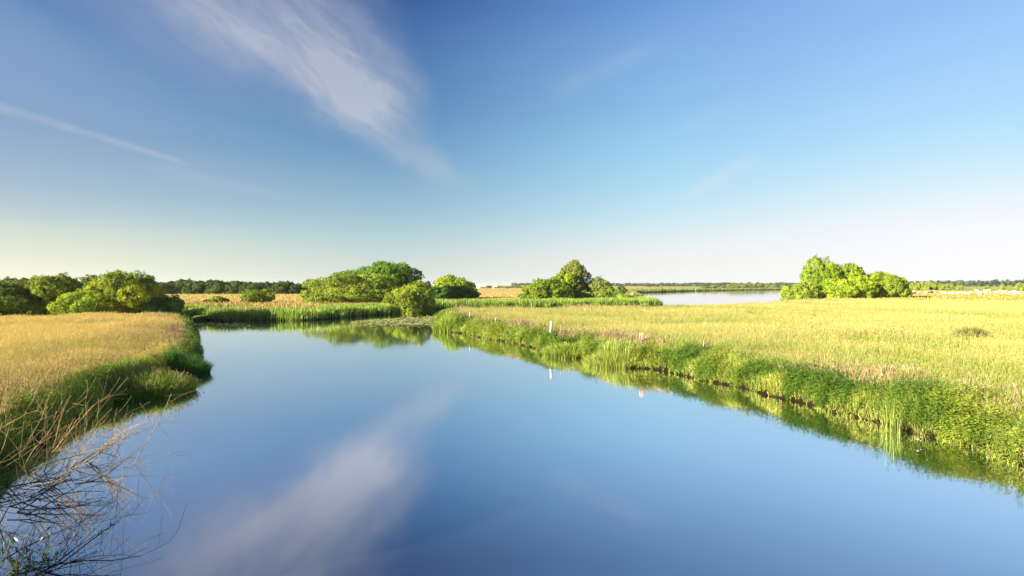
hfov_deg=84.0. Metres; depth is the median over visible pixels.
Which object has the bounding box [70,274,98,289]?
bush
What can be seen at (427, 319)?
lily pads
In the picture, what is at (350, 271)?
tree
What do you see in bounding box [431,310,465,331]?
grass tussock
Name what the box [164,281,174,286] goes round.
tree
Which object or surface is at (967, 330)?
rush clump
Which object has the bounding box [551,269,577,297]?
tree
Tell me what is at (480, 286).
farm building
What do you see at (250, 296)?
shrub
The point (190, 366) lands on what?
sedge clump
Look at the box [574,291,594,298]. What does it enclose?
shrub
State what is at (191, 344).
bank grass
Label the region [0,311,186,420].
meadow grass
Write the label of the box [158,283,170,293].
tree
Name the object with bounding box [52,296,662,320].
reed bed
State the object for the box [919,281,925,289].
shrub
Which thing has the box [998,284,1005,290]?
shrub
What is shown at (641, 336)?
fence post
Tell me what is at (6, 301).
bush
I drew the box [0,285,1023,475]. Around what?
ground
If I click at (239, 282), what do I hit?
tree
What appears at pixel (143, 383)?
grass tussock
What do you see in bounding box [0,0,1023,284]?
sky
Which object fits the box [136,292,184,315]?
bush
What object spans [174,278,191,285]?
tree
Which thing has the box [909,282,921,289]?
shrub
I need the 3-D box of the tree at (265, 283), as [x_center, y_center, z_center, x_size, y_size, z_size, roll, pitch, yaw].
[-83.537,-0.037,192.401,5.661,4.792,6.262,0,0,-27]
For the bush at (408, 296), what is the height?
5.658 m
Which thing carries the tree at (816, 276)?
on the ground at (518, 290)
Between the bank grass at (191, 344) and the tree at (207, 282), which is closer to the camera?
the bank grass at (191, 344)
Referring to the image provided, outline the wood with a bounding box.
[10,279,1023,287]
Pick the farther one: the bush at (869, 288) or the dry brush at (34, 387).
the bush at (869, 288)
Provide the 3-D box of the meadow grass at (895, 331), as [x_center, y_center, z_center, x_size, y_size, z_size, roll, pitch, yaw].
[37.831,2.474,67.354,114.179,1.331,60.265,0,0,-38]
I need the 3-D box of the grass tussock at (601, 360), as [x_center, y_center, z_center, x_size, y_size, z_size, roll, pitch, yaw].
[5.098,3.224,28.541,3.627,1.530,3.526,0,0,0]
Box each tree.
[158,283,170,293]
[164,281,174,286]
[169,285,182,293]
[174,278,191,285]
[181,286,191,293]
[184,286,197,293]
[186,280,199,286]
[191,283,207,293]
[202,279,214,285]
[204,285,216,293]
[209,279,223,284]
[210,283,224,293]
[224,284,238,293]
[233,280,244,285]
[237,286,246,293]
[246,283,260,293]
[259,281,270,286]
[271,282,288,293]
[287,284,301,293]
[331,268,362,298]
[350,260,424,295]
[433,274,468,287]
[460,281,480,296]
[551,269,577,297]
[559,258,591,297]
[586,275,611,297]
[799,254,845,298]
[825,263,847,277]
[830,263,866,296]
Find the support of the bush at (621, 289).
on the ground at (518, 290)
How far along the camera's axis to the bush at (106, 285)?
56.50 m
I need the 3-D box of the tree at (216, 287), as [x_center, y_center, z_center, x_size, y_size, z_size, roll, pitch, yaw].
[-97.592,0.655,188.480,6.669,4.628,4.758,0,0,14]
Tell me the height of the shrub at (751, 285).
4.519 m
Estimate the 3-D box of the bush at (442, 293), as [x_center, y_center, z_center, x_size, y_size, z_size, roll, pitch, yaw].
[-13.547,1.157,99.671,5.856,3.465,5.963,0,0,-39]
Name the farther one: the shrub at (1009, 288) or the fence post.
the shrub at (1009, 288)
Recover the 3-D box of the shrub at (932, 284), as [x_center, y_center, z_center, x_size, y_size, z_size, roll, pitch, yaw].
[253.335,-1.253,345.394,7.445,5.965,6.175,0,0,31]
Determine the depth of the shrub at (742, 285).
496.06 m
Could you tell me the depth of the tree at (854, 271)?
139.33 m
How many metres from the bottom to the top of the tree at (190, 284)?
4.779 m
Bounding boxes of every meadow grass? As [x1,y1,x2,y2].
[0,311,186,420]
[446,297,1023,424]
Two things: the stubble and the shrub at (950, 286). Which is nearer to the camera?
the stubble
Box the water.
[0,290,1023,575]
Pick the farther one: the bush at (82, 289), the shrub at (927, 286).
the shrub at (927, 286)
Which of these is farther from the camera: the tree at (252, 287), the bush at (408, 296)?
the tree at (252, 287)
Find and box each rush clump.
[877,399,903,434]
[950,325,992,338]
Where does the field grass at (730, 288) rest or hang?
on the ground at (518, 290)
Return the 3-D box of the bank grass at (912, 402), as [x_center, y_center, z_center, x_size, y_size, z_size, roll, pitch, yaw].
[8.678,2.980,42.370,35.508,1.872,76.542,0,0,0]
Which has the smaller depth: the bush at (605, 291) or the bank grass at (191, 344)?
the bank grass at (191, 344)
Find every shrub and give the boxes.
[0,481,186,575]
[203,296,229,302]
[239,288,274,302]
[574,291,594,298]
[616,293,633,297]
[726,284,738,287]
[734,283,748,287]
[744,284,756,287]
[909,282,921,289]
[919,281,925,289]
[924,284,930,290]
[925,281,936,289]
[938,284,945,289]
[945,283,954,289]
[956,284,963,290]
[982,285,990,289]
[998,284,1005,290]
[1006,285,1013,290]
[1015,283,1023,290]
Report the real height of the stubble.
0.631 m
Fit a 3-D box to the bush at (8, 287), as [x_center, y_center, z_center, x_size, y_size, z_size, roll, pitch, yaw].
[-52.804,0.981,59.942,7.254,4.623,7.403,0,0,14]
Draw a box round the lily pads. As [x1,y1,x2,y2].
[350,315,434,325]
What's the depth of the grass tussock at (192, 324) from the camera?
46.64 m
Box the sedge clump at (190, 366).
[163,347,213,375]
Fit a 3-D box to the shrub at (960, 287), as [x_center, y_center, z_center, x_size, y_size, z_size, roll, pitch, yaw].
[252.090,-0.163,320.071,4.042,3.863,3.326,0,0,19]
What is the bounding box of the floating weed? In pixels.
[192,321,249,325]
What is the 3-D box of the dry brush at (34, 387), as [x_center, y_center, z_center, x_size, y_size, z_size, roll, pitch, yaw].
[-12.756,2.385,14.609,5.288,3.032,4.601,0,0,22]
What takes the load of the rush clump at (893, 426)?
in the water
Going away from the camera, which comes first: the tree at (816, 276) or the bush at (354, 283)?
the bush at (354, 283)
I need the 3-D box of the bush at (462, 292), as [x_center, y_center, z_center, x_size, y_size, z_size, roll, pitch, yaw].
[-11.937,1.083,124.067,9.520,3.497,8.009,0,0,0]
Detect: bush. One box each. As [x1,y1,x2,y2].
[0,276,52,315]
[3,281,57,314]
[10,272,84,315]
[47,290,121,315]
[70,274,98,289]
[76,282,116,310]
[83,269,167,314]
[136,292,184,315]
[300,286,336,302]
[301,272,401,303]
[382,280,435,313]
[428,285,452,299]
[440,285,478,298]
[517,277,573,299]
[598,285,614,297]
[611,285,627,297]
[779,280,818,300]
[815,279,859,298]
[849,275,878,297]
[867,271,909,297]
[878,279,912,297]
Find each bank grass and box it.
[0,312,204,481]
[434,303,1023,469]
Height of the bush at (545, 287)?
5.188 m
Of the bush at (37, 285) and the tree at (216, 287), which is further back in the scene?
the tree at (216, 287)
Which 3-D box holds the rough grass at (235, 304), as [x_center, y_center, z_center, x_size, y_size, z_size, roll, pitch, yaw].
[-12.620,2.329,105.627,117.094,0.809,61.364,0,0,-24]
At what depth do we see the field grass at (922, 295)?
145.28 m
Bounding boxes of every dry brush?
[0,323,199,521]
[0,340,79,440]
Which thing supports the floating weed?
on the water
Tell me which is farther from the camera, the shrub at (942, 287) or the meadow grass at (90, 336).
the shrub at (942, 287)
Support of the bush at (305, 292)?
on the ground at (518, 290)
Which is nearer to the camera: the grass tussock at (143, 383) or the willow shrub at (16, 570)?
the willow shrub at (16, 570)
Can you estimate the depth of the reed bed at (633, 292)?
330.78 m
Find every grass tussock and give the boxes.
[89,356,204,400]
[180,318,200,332]
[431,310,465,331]
[540,337,591,358]
[581,338,642,368]
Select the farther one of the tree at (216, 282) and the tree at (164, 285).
the tree at (216, 282)
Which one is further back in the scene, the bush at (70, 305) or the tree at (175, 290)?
the tree at (175, 290)
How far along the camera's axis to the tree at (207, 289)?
188.01 m
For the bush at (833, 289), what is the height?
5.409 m
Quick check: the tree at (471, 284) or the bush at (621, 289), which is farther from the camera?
the tree at (471, 284)
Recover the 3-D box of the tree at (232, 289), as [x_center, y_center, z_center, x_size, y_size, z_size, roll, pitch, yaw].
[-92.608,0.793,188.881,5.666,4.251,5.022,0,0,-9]
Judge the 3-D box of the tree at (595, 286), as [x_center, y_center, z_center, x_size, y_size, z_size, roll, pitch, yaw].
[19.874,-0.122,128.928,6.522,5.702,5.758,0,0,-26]
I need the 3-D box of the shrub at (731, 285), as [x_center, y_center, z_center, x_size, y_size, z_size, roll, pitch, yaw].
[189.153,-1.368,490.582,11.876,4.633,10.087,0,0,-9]
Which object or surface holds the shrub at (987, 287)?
on the ground at (518, 290)
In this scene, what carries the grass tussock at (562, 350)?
on the ground at (518, 290)
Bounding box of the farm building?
[476,285,485,287]
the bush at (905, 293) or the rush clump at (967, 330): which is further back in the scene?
the bush at (905, 293)
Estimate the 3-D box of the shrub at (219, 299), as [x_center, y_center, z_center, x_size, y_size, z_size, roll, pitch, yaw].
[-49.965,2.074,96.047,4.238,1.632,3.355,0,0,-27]
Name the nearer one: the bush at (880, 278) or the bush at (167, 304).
the bush at (167, 304)
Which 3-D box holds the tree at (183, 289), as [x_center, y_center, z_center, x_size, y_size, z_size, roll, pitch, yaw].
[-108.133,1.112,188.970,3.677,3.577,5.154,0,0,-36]
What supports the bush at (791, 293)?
on the ground at (518, 290)
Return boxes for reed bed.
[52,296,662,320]
[625,287,780,296]
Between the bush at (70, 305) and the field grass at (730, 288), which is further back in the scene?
the field grass at (730, 288)
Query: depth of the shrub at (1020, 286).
279.19 m
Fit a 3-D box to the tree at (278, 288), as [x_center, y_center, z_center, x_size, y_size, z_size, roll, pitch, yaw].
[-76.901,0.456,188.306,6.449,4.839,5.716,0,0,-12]
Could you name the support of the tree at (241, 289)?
on the ground at (518, 290)
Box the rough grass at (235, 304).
[175,297,600,310]
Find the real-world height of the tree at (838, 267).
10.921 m
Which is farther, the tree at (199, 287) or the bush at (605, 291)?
the tree at (199, 287)
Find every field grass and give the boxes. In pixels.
[593,287,1018,291]
[828,290,1023,300]
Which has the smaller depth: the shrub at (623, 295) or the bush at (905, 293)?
the shrub at (623, 295)
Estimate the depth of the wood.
1165.22 m
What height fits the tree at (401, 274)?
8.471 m
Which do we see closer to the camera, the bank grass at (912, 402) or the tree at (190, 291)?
the bank grass at (912, 402)
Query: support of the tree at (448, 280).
on the ground at (518, 290)
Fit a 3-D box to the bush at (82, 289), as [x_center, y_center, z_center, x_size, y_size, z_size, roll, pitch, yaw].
[-44.159,1.053,60.995,4.272,4.140,3.746,0,0,-21]
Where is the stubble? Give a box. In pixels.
[130,293,552,306]
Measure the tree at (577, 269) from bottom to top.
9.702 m
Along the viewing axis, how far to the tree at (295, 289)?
188.00 m

